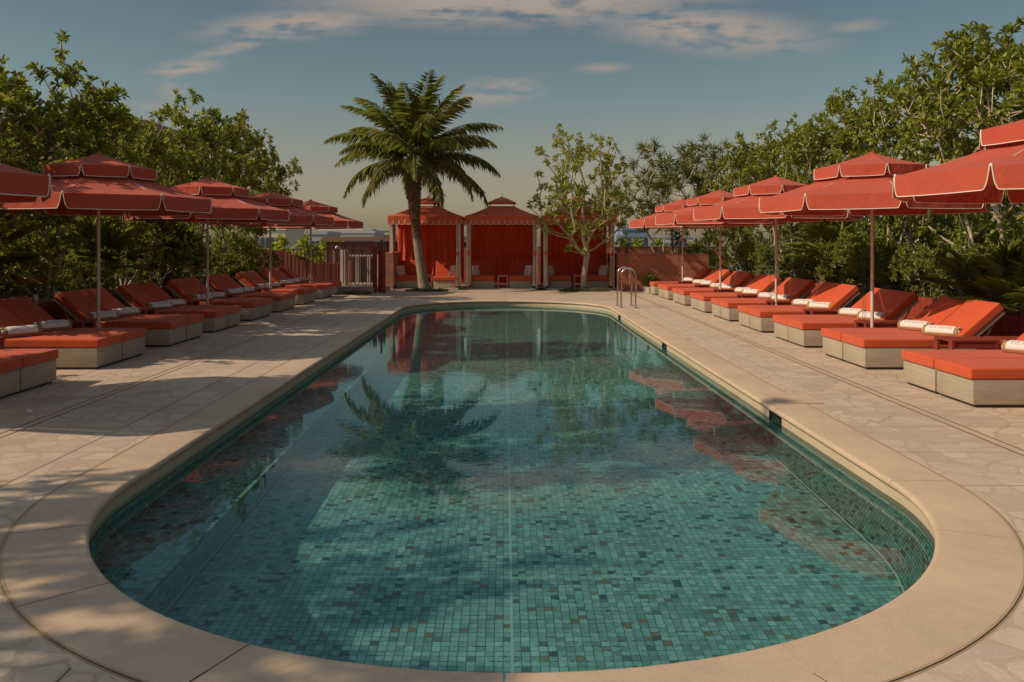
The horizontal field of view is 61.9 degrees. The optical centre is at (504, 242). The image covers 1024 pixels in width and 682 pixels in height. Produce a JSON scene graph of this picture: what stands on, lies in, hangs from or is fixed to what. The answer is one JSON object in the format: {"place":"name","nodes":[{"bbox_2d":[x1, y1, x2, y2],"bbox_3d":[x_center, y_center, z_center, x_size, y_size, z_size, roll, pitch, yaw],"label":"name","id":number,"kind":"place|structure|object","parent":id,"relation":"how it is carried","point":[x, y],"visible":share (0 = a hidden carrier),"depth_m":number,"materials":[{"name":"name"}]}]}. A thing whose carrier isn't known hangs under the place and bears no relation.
{"place":"outdoors","nodes":[
{"label":"outdoors","id":0,"kind":"place"},
{"bbox_2d":[256,228,304,254],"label":"office building","id":1,"kind":"structure","parent":0,"point":[292,235],"depth_m":150.00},
{"bbox_2d":[0,284,1023,681],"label":"deck","id":2,"kind":"structure","parent":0,"point":[64,426],"depth_m":8.26,"materials":[{"name":"stone"}]},
{"bbox_2d":[0,358,21,398],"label":"sun lounger","id":3,"kind":"object","parent":2,"relation":"on","point":[10,376],"visible":1,"depth_m":8.82,"materials":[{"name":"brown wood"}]},
{"bbox_2d":[0,163,51,202],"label":"parasol","id":4,"kind":"object","parent":2,"relation":"on","point":[18,185],"visible":1,"depth_m":7.96,"materials":[{"name":"fabric"}]},
{"bbox_2d":[0,349,57,392],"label":"sun lounger","id":5,"kind":"object","parent":2,"relation":"on","point":[38,369],"visible":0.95,"depth_m":9.36,"materials":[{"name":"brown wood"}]},
{"bbox_2d":[0,303,123,368],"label":"sun lounger","id":6,"kind":"object","parent":2,"relation":"on","point":[87,350],"visible":0.81,"depth_m":10.71,"materials":[{"name":"fabric"}]},
{"bbox_2d":[0,325,41,337],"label":"rolled towel","id":7,"kind":"object","parent":6,"relation":"on","point":[21,331],"visible":0.98,"depth_m":10.90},
{"bbox_2d":[0,296,146,360],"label":"sun lounger","id":8,"kind":"object","parent":2,"relation":"on","point":[26,310],"visible":0.42,"depth_m":11.73,"materials":[{"name":"fabric"}]},
{"bbox_2d":[0,152,211,327],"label":"parasol","id":9,"kind":"object","parent":2,"relation":"on","point":[98,184],"visible":0.88,"depth_m":11.74,"materials":[{"name":"fabric"}]},
{"bbox_2d":[10,278,202,302],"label":"planting soil","id":10,"kind":"structure","parent":2,"relation":"on","point":[36,296],"depth_m":20.07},
{"bbox_2d":[0,214,48,297],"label":"shrub","id":11,"kind":"object","parent":10,"relation":"on","point":[23,244],"visible":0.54,"depth_m":13.24,"materials":[{"name":"green plant"}]},
{"bbox_2d":[0,210,50,284],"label":"fan palm","id":12,"kind":"object","parent":10,"relation":"on","point":[11,257],"visible":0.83,"depth_m":11.83,"materials":[{"name":"green plant"}]},
{"bbox_2d":[0,71,63,255],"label":"broadleaf tree","id":13,"kind":"object","parent":10,"relation":"on","point":[11,124],"visible":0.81,"depth_m":11.72,"materials":[{"name":"green plant"}]},
{"bbox_2d":[8,219,87,302],"bbox_3d":[-7.672,0.407,14.259,1.314,1.655,1.101,0,0,-40],"label":"shrub","id":14,"kind":"object","parent":10,"relation":"on","point":[53,252],"visible":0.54,"depth_m":14.13,"materials":[{"name":"green plant"}]},
{"bbox_2d":[0,29,142,302],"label":"broadleaf tree","id":15,"kind":"object","parent":10,"relation":"on","point":[96,130],"visible":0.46,"depth_m":14.10,"materials":[{"name":"green plant"}]},
{"bbox_2d":[51,247,118,291],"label":"shrub","id":16,"kind":"object","parent":10,"relation":"on","point":[73,285],"visible":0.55,"depth_m":15.10,"materials":[{"name":"green plant"}]},
{"bbox_2d":[51,216,155,289],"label":"fan palm","id":17,"kind":"object","parent":10,"relation":"on","point":[112,239],"visible":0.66,"depth_m":15.29,"materials":[{"name":"green plant"}]},
{"bbox_2d":[62,102,194,288],"label":"broadleaf tree","id":18,"kind":"object","parent":10,"relation":"on","point":[167,164],"visible":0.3,"depth_m":16.80,"materials":[{"name":"green plant"}]},
{"bbox_2d":[128,223,190,286],"bbox_3d":[-7.545,0.327,18.548,1.375,1.820,1.246,0,0,7],"label":"shrub","id":19,"kind":"object","parent":10,"relation":"on","point":[172,254],"visible":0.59,"depth_m":18.40,"materials":[{"name":"green plant"}]},
{"bbox_2d":[121,221,211,286],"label":"fan palm","id":20,"kind":"object","parent":10,"relation":"on","point":[180,230],"visible":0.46,"depth_m":18.76,"materials":[{"name":"green plant"}]},
{"bbox_2d":[149,240,211,278],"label":"shrub","id":21,"kind":"object","parent":10,"relation":"on","point":[199,251],"visible":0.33,"depth_m":19.44,"materials":[{"name":"green plant"}]},
{"bbox_2d":[113,88,265,277],"bbox_3d":[-7.383,-1.221,19.960,3.407,4.836,2.998,0,0,-28],"label":"broadleaf tree","id":22,"kind":"object","parent":10,"relation":"on","point":[210,142],"visible":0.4,"depth_m":19.92,"materials":[{"name":"green plant"}]},
{"bbox_2d":[160,108,276,265],"bbox_3d":[-7.678,-1.182,22.759,3.154,4.770,2.815,0,0,2],"label":"broadleaf tree","id":23,"kind":"object","parent":10,"relation":"on","point":[263,168],"visible":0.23,"depth_m":22.57,"materials":[{"name":"green plant"}]},
{"bbox_2d":[191,240,245,280],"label":"shrub","id":24,"kind":"object","parent":10,"relation":"on","point":[226,268],"visible":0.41,"depth_m":21.92,"materials":[{"name":"green plant"}]},
{"bbox_2d":[216,228,261,276],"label":"shrub","id":25,"kind":"object","parent":10,"relation":"on","point":[249,250],"visible":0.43,"depth_m":24.17,"materials":[{"name":"green plant"}]},
{"bbox_2d":[229,132,302,270],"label":"broadleaf tree","id":26,"kind":"object","parent":10,"relation":"on","point":[281,172],"visible":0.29,"depth_m":25.78,"materials":[{"name":"green plant"}]},
{"bbox_2d":[54,290,187,346],"bbox_3d":[-5.980,1.179,13.353,1.783,0.839,0.711,0,0,0],"label":"sun lounger","id":27,"kind":"object","parent":2,"relation":"on","point":[161,332],"visible":0.67,"depth_m":13.02,"materials":[{"name":"orange fabric"}]},
{"bbox_2d":[82,287,203,340],"bbox_3d":[-5.980,1.179,14.089,1.783,0.839,0.711,0,0,0],"label":"sun lounger","id":28,"kind":"object","parent":2,"relation":"on","point":[108,301],"visible":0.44,"depth_m":14.04,"materials":[{"name":"orange fabric"}]},
{"bbox_2d":[36,274,268,319],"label":"board wall","id":29,"kind":"structure","parent":2,"relation":"on","point":[54,310],"depth_m":13.81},
{"bbox_2d":[116,284,228,332],"bbox_3d":[-5.983,1.179,15.422,1.783,0.839,0.711,0,0,0],"label":"sun lounger","id":30,"kind":"object","parent":2,"relation":"on","point":[137,295],"visible":0.59,"depth_m":15.14,"materials":[{"name":"orange fabric"}]},
{"bbox_2d":[138,282,240,328],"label":"sun lounger","id":31,"kind":"object","parent":2,"relation":"on","point":[156,291],"visible":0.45,"depth_m":16.08,"materials":[{"name":"fabric"}]},
{"bbox_2d":[124,177,288,304],"bbox_3d":[-5.903,0.146,16.943,2.953,2.907,2.936,0,0,12],"label":"parasol","id":32,"kind":"object","parent":2,"relation":"on","point":[232,203],"visible":0.69,"depth_m":16.37,"materials":[{"name":"fabric"}]},
{"bbox_2d":[166,278,262,320],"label":"sun lounger","id":33,"kind":"object","parent":2,"relation":"on","point":[182,288],"visible":0.62,"depth_m":17.33,"materials":[{"name":"fabric"}]},
{"bbox_2d":[183,277,272,317],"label":"sun lounger","id":34,"kind":"object","parent":2,"relation":"on","point":[197,285],"visible":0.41,"depth_m":18.32,"materials":[{"name":"fabric"}]},
{"bbox_2d":[202,275,287,312],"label":"sun lounger","id":35,"kind":"object","parent":2,"relation":"on","point":[219,284],"visible":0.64,"depth_m":19.45,"materials":[{"name":"fabric"}]},
{"bbox_2d":[205,190,333,291],"bbox_3d":[-5.903,0.146,21.493,2.953,2.907,2.936,0,0,12],"label":"parasol","id":36,"kind":"object","parent":2,"relation":"on","point":[299,215],"visible":0.51,"depth_m":21.00,"materials":[{"name":"fabric"}]},
{"bbox_2d":[235,271,310,304],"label":"sun lounger","id":37,"kind":"object","parent":2,"relation":"on","point":[246,279],"visible":0.56,"depth_m":21.72,"materials":[{"name":"fabric"}]},
{"bbox_2d":[261,269,328,298],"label":"sun lounger","id":38,"kind":"object","parent":2,"relation":"on","point":[322,291],"visible":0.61,"depth_m":24.07,"materials":[{"name":"fabric"}]},
{"bbox_2d":[256,248,345,285],"bbox_3d":[-6.990,0.900,29.060,3.220,1.400,0.120,0,0,0],"label":"fence","id":39,"kind":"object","parent":2,"relation":"on","point":[281,254],"depth_m":29.00,"materials":[{"name":"wood"}]},
{"bbox_2d":[258,199,362,282],"bbox_3d":[-5.903,0.146,25.993,2.953,2.907,2.936,0,0,12],"label":"parasol","id":40,"kind":"object","parent":2,"relation":"on","point":[342,222],"visible":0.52,"depth_m":25.67,"materials":[{"name":"fabric"}]},
{"bbox_2d":[341,286,373,292],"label":"kerb","id":41,"kind":"structure","parent":2,"relation":"on","point":[357,288],"depth_m":26.85,"materials":[{"name":"concrete"}]},
{"bbox_2d":[285,249,371,285],"bbox_3d":[-5.560,0.795,26.970,2.780,1.190,0.024,0,0,0],"label":"railing","id":42,"kind":"object","parent":41,"relation":"on","point":[331,263],"visible":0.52,"depth_m":26.96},
{"bbox_2d":[372,247,385,292],"bbox_3d":[-3.960,0.870,27.065,0.420,1.460,0.470,0,0,0],"label":"rust post","id":43,"kind":"object","parent":2,"relation":"on","point":[381,271],"visible":0.95,"depth_m":26.95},
{"bbox_2d":[322,237,465,282],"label":"building","id":44,"kind":"structure","parent":2,"relation":"on","point":[356,245],"depth_m":33.00,"materials":[{"name":"concrete"}]},
{"bbox_2d":[323,69,502,288],"bbox_3d":[-2.904,-2.029,28.302,5.822,7.328,5.946,0,0,0],"label":"palm tree","id":45,"kind":"object","parent":2,"relation":"on","point":[418,121],"visible":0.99,"depth_m":27.74,"materials":[{"name":"green plant"}]},
{"bbox_2d":[394,284,615,289],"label":"cabana plinth","id":46,"kind":"structure","parent":2,"relation":"on","point":[504,286],"depth_m":28.98,"materials":[{"name":"concrete"}]},
{"bbox_2d":[395,260,417,287],"bbox_3d":[-3.350,1.106,29.980,0.800,0.917,1.540,0,0,0],"label":"daybed","id":47,"kind":"object","parent":46,"relation":"on","point":[409,279],"visible":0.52,"depth_m":29.25,"materials":[{"name":"fabric"}]},
{"bbox_2d":[387,194,465,288],"bbox_3d":[-2.700,-0.075,30.250,2.572,3.350,2.712,0,0,0],"label":"cabana","id":48,"kind":"object","parent":46,"relation":"on","point":[442,233],"visible":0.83,"depth_m":31.40,"materials":[{"name":"fabric"}]},
{"bbox_2d":[433,260,457,287],"bbox_3d":[-2.050,1.106,29.980,0.800,0.917,1.540,0,0,0],"label":"daybed","id":49,"kind":"object","parent":46,"relation":"on","point":[442,278],"visible":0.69,"depth_m":29.25,"materials":[{"name":"fabric"}]},
{"bbox_2d":[472,260,494,287],"bbox_3d":[-0.740,1.106,29.980,0.800,0.917,1.540,0,0,0],"label":"daybed","id":50,"kind":"object","parent":46,"relation":"on","point":[485,278],"visible":0.83,"depth_m":29.72,"materials":[{"name":"fabric"}]},
{"bbox_2d":[464,196,539,287],"bbox_3d":[-0.090,-0.075,30.250,2.572,3.350,2.712,0,0,0],"label":"cabana","id":51,"kind":"object","parent":46,"relation":"on","point":[501,236],"visible":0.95,"depth_m":31.41,"materials":[{"name":"fabric"}]},
{"bbox_2d":[509,260,531,287],"bbox_3d":[0.560,1.106,29.980,0.800,0.917,1.540,0,0,0],"label":"daybed","id":52,"kind":"object","parent":46,"relation":"on","point":[518,278],"visible":0.9,"depth_m":29.67,"materials":[{"name":"fabric"}]},
{"bbox_2d":[547,260,570,287],"bbox_3d":[1.880,1.106,29.980,0.800,0.917,1.540,0,0,0],"label":"daybed","id":53,"kind":"object","parent":46,"relation":"on","point":[561,278],"visible":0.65,"depth_m":29.25,"materials":[{"name":"fabric"}]},
{"bbox_2d":[538,196,616,288],"bbox_3d":[2.530,-0.075,30.250,2.572,3.350,2.712,0,0,0],"label":"cabana","id":54,"kind":"object","parent":46,"relation":"on","point":[552,246],"visible":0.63,"depth_m":31.40,"materials":[{"name":"fabric"}]},
{"bbox_2d":[582,260,608,287],"bbox_3d":[3.180,1.106,29.980,0.800,0.917,1.540,0,0,0],"label":"daybed","id":55,"kind":"object","parent":46,"relation":"on","point":[595,279],"visible":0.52,"depth_m":29.25,"materials":[{"name":"fabric"}]},
{"bbox_2d":[0,300,1023,681],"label":"swimming pool","id":56,"kind":"structure","parent":2,"relation":"in","point":[964,590],"depth_m":3.96,"materials":[{"name":"stone"}]},
{"bbox_2d":[89,305,934,681],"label":"water","id":57,"kind":"structure","parent":56,"relation":"in","point":[503,489],"depth_m":5.35,"materials":[{"name":"liquid"}]},
{"bbox_2d":[429,246,726,283],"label":"rendered wall","id":58,"kind":"structure","parent":2,"relation":"on","point":[639,249],"depth_m":32.60,"materials":[{"name":"paint"}]},
{"bbox_2d":[526,123,634,290],"label":"tree","id":59,"kind":"object","parent":2,"relation":"on","point":[565,187],"visible":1,"depth_m":28.00,"materials":[{"name":"green plant"}]},
{"bbox_2d":[590,173,631,251],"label":"spiky tree","id":60,"kind":"object","parent":2,"relation":"on","point":[621,239],"visible":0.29,"depth_m":32.97,"materials":[{"name":"green plant"}]},
{"bbox_2d":[607,253,627,289],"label":"rendered wall","id":61,"kind":"structure","parent":2,"relation":"on","point":[621,259],"depth_m":28.50,"materials":[{"name":"paint"}]},
{"bbox_2d":[599,136,720,253],"bbox_3d":[5.902,-1.161,29.682,5.040,5.158,4.477,0,0,41],"label":"spiky tree","id":62,"kind":"object","parent":2,"relation":"on","point":[684,156],"visible":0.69,"depth_m":29.73,"materials":[{"name":"green plant"}]},
{"bbox_2d":[629,254,708,290],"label":"rendered wall","id":63,"kind":"structure","parent":2,"relation":"on","point":[665,267],"depth_m":28.20,"materials":[{"name":"paint"}]},
{"bbox_2d":[629,198,736,280],"bbox_3d":[5.295,0.146,25.405,2.936,2.907,2.953,0,0,32],"label":"parasol","id":64,"kind":"object","parent":2,"relation":"on","point":[647,222],"visible":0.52,"depth_m":25.03,"materials":[{"name":"fabric"}]},
{"bbox_2d":[634,133,743,250],"bbox_3d":[6.909,-1.342,30.693,4.748,5.534,3.603,0,0,4],"label":"spiky tree","id":65,"kind":"object","parent":2,"relation":"on","point":[714,157],"visible":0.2,"depth_m":30.40,"materials":[{"name":"green plant"}]},
{"bbox_2d":[678,272,753,305],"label":"sun lounger","id":66,"kind":"object","parent":2,"relation":"on","point":[742,279],"visible":0.45,"depth_m":21.48,"materials":[{"name":"fabric"}]},
{"bbox_2d":[655,189,786,289],"bbox_3d":[5.295,0.146,20.955,2.936,2.907,2.953,0,0,32],"label":"parasol","id":67,"kind":"object","parent":2,"relation":"on","point":[683,217],"visible":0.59,"depth_m":20.50,"materials":[{"name":"fabric"}]},
{"bbox_2d":[696,275,781,312],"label":"sun lounger","id":68,"kind":"object","parent":2,"relation":"on","point":[767,284],"visible":0.48,"depth_m":19.34,"materials":[{"name":"fabric"}]},
{"bbox_2d":[711,277,798,317],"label":"sun lounger","id":69,"kind":"object","parent":2,"relation":"on","point":[785,285],"visible":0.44,"depth_m":18.22,"materials":[{"name":"fabric"}]},
{"bbox_2d":[719,279,815,320],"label":"sun lounger","id":70,"kind":"object","parent":2,"relation":"on","point":[798,289],"visible":0.48,"depth_m":17.23,"materials":[{"name":"fabric"}]},
{"bbox_2d":[693,175,860,304],"bbox_3d":[5.295,0.146,16.655,2.936,2.907,2.953,0,0,32],"label":"parasol","id":71,"kind":"object","parent":2,"relation":"on","point":[743,206],"visible":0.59,"depth_m":16.14,"materials":[{"name":"fabric"}]},
{"bbox_2d":[738,282,839,328],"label":"sun lounger","id":72,"kind":"object","parent":2,"relation":"on","point":[822,291],"visible":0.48,"depth_m":16.07,"materials":[{"name":"fabric"}]},
{"bbox_2d":[748,284,859,332],"bbox_3d":[5.391,1.179,15.410,1.783,0.839,0.711,0,0,0],"label":"sun lounger","id":73,"kind":"object","parent":2,"relation":"on","point":[837,297],"visible":0.62,"depth_m":15.09,"materials":[{"name":"fabric"}]},
{"bbox_2d":[773,288,892,341],"bbox_3d":[5.393,1.179,13.989,1.783,0.839,0.711,0,0,0],"label":"sun lounger","id":74,"kind":"object","parent":2,"relation":"on","point":[781,326],"visible":0.35,"depth_m":13.90,"materials":[{"name":"fabric"}]},
{"bbox_2d":[787,290,918,347],"bbox_3d":[5.390,1.179,13.260,1.783,0.839,0.711,0,0,0],"label":"sun lounger","id":75,"kind":"object","parent":2,"relation":"on","point":[895,305],"visible":0.55,"depth_m":12.93,"materials":[{"name":"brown wood"}]},
{"bbox_2d":[759,152,990,327],"bbox_3d":[5.295,0.146,12.305,2.936,2.907,2.953,0,0,32],"label":"parasol","id":76,"kind":"object","parent":2,"relation":"on","point":[861,186],"visible":0.7,"depth_m":11.69,"materials":[{"name":"fabric"}]},
{"bbox_2d":[731,272,1023,349],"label":"board wall","id":77,"kind":"structure","parent":2,"relation":"on","point":[1007,325],"depth_m":12.44,"materials":[{"name":"wood"}]},
{"bbox_2d":[821,296,965,360],"bbox_3d":[5.391,1.179,11.793,1.783,0.839,0.711,0,0,0],"label":"sun lounger","id":78,"kind":"object","parent":2,"relation":"on","point":[939,310],"visible":0.41,"depth_m":11.72,"materials":[{"name":"fabric"}]},
{"bbox_2d":[814,278,1023,308],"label":"planting soil","id":79,"kind":"structure","parent":2,"relation":"on","point":[943,292],"depth_m":20.07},
{"bbox_2d":[696,228,745,271],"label":"hedge bush","id":80,"kind":"object","parent":79,"relation":"on","point":[729,260],"visible":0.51,"depth_m":28.58,"materials":[{"name":"green plant"}]},
{"bbox_2d":[698,141,784,271],"bbox_3d":[7.780,-1.011,26.971,2.719,4.423,3.047,0,0,-40],"label":"broadleaf tree","id":81,"kind":"object","parent":79,"relation":"on","point":[748,159],"visible":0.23,"depth_m":26.86,"materials":[{"name":"green plant"}]},
{"bbox_2d":[739,226,786,274],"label":"shrub","id":82,"kind":"object","parent":79,"relation":"on","point":[750,242],"visible":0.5,"depth_m":24.71,"materials":[{"name":"green plant"}]},
{"bbox_2d":[747,239,797,277],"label":"shrub","id":83,"kind":"object","parent":79,"relation":"on","point":[762,248],"visible":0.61,"depth_m":23.82,"materials":[{"name":"green plant"}]},
{"bbox_2d":[719,112,834,278],"bbox_3d":[7.804,-1.221,23.878,3.407,4.836,2.998,0,0,-7],"label":"broadleaf tree","id":84,"kind":"object","parent":79,"relation":"on","point":[763,168],"visible":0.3,"depth_m":23.80,"materials":[{"name":"green plant"}]},
{"bbox_2d":[777,248,816,280],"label":"shrub","id":85,"kind":"object","parent":79,"relation":"on","point":[786,261],"visible":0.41,"depth_m":22.55,"materials":[{"name":"green plant"}]},
{"bbox_2d":[781,219,859,283],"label":"fan palm","id":86,"kind":"object","parent":79,"relation":"on","point":[814,230],"visible":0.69,"depth_m":19.41,"materials":[{"name":"green plant"}]},
{"bbox_2d":[775,84,901,246],"label":"broadleaf tree","id":87,"kind":"object","parent":79,"relation":"on","point":[806,155],"visible":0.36,"depth_m":20.39,"materials":[{"name":"green plant"}]},
{"bbox_2d":[812,221,865,283],"bbox_3d":[7.637,0.346,19.537,1.262,1.781,1.144,0,0,37],"label":"shrub","id":88,"kind":"object","parent":79,"relation":"on","point":[832,270],"visible":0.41,"depth_m":19.35,"materials":[{"name":"green plant"}]},
{"bbox_2d":[828,223,905,286],"bbox_3d":[7.809,0.402,18.379,1.482,1.667,1.593,0,0,6],"label":"shrub","id":89,"kind":"object","parent":79,"relation":"on","point":[848,250],"visible":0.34,"depth_m":18.45,"materials":[{"name":"green plant"}]},
{"bbox_2d":[848,218,898,286],"bbox_3d":[7.533,0.357,17.403,1.012,1.758,1.117,0,0,9],"label":"shrub","id":90,"kind":"object","parent":79,"relation":"on","point":[880,242],"visible":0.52,"depth_m":17.30,"materials":[{"name":"green plant"}]},
{"bbox_2d":[838,246,941,301],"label":"fan palm","id":91,"kind":"object","parent":79,"relation":"on","point":[861,273],"visible":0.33,"depth_m":16.30,"materials":[{"name":"green plant"}]},
{"bbox_2d":[826,50,999,285],"bbox_3d":[8.200,-1.368,17.190,3.108,5.134,3.288,0,0,-36],"label":"broadleaf tree","id":92,"kind":"object","parent":79,"relation":"on","point":[872,129],"visible":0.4,"depth_m":17.27,"materials":[{"name":"green plant"}]},
{"bbox_2d":[887,239,967,297],"bbox_3d":[7.573,0.576,15.223,1.262,1.317,1.357,0,0,-10],"label":"shrub","id":93,"kind":"object","parent":79,"relation":"on","point":[912,261],"visible":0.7,"depth_m":15.21,"materials":[{"name":"green plant"}]},
{"bbox_2d":[878,214,981,295],"bbox_3d":[9.377,0.010,18.562,2.091,2.356,2.248,0,0,-42],"label":"hedge bush","id":94,"kind":"object","parent":79,"relation":"on","point":[927,232],"visible":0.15,"depth_m":18.46,"materials":[{"name":"green plant"}]},
{"bbox_2d":[886,14,1023,254],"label":"broadleaf tree","id":95,"kind":"object","parent":79,"relation":"on","point":[940,112],"visible":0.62,"depth_m":14.10,"materials":[{"name":"green plant"}]},
{"bbox_2d":[912,237,1023,309],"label":"fan palm","id":96,"kind":"object","parent":79,"relation":"on","point":[957,267],"visible":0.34,"depth_m":13.06,"materials":[{"name":"green plant"}]},
{"bbox_2d":[937,236,998,295],"bbox_3d":[7.770,0.560,14.178,1.080,1.347,1.288,0,0,31],"label":"shrub","id":97,"kind":"object","parent":79,"relation":"on","point":[956,248],"visible":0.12,"depth_m":14.10,"materials":[{"name":"green plant"}]},
{"bbox_2d":[931,211,1023,279],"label":"hedge bush","id":98,"kind":"object","parent":79,"relation":"on","point":[951,229],"visible":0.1,"depth_m":17.04,"materials":[{"name":"green plant"}]},
{"bbox_2d":[946,254,1023,329],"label":"fan palm","id":99,"kind":"object","parent":79,"relation":"on","point":[1002,284],"visible":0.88,"depth_m":11.59,"materials":[{"name":"green plant"}]},
{"bbox_2d":[951,242,1022,307],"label":"shrub","id":100,"kind":"object","parent":79,"relation":"on","point":[981,248],"visible":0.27,"depth_m":13.28,"materials":[{"name":"green plant"}]},
{"bbox_2d":[951,205,1023,306],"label":"hedge bush","id":101,"kind":"object","parent":79,"relation":"on","point":[981,234],"visible":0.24,"depth_m":15.59,"materials":[{"name":"green plant"}]},
{"bbox_2d":[958,48,1023,220],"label":"broadleaf tree","id":102,"kind":"object","parent":79,"relation":"on","point":[992,76],"visible":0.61,"depth_m":11.52,"materials":[{"name":"green plant"}]},
{"bbox_2d":[842,300,1004,368],"bbox_3d":[5.393,1.179,11.055,1.783,0.839,0.711,0,0,0],"label":"sun lounger","id":103,"kind":"object","parent":2,"relation":"on","point":[884,350],"visible":0.63,"depth_m":10.72,"materials":[{"name":"fabric"}]},
{"bbox_2d":[922,325,961,335],"bbox_3d":[5.639,1.147,10.998,0.190,0.156,0.476,0,0,-37],"label":"rolled towel","id":104,"kind":"object","parent":103,"relation":"on","point":[936,330],"visible":0.9,"depth_m":10.94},
{"bbox_2d":[892,119,1023,203],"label":"parasol","id":105,"kind":"object","parent":2,"relation":"on","point":[992,171],"visible":1,"depth_m":7.77,"materials":[{"name":"fabric"}]},
{"bbox_2d":[901,333,1023,393],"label":"sun lounger","id":106,"kind":"object","parent":2,"relation":"on","point":[920,370],"visible":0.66,"depth_m":9.26,"materials":[{"name":"fabric"}]},
{"bbox_2d":[934,336,999,349],"bbox_3d":[5.580,1.380,10.320,0.560,0.440,0.436,0,0,0],"label":"side table","id":107,"kind":"object","parent":2,"relation":"on","point":[967,342],"visible":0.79,"depth_m":10.11,"materials":[{"name":"red wood"}]},
{"bbox_2d":[935,358,1023,406],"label":"sun lounger","id":108,"kind":"object","parent":2,"relation":"on","point":[986,382],"visible":1,"depth_m":8.26,"materials":[{"name":"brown wood"}]},
{"bbox_2d":[0,0,1023,246],"label":"sky","id":109,"kind":"structure","parent":0,"point":[629,71],"materials":[{"name":"blue"}]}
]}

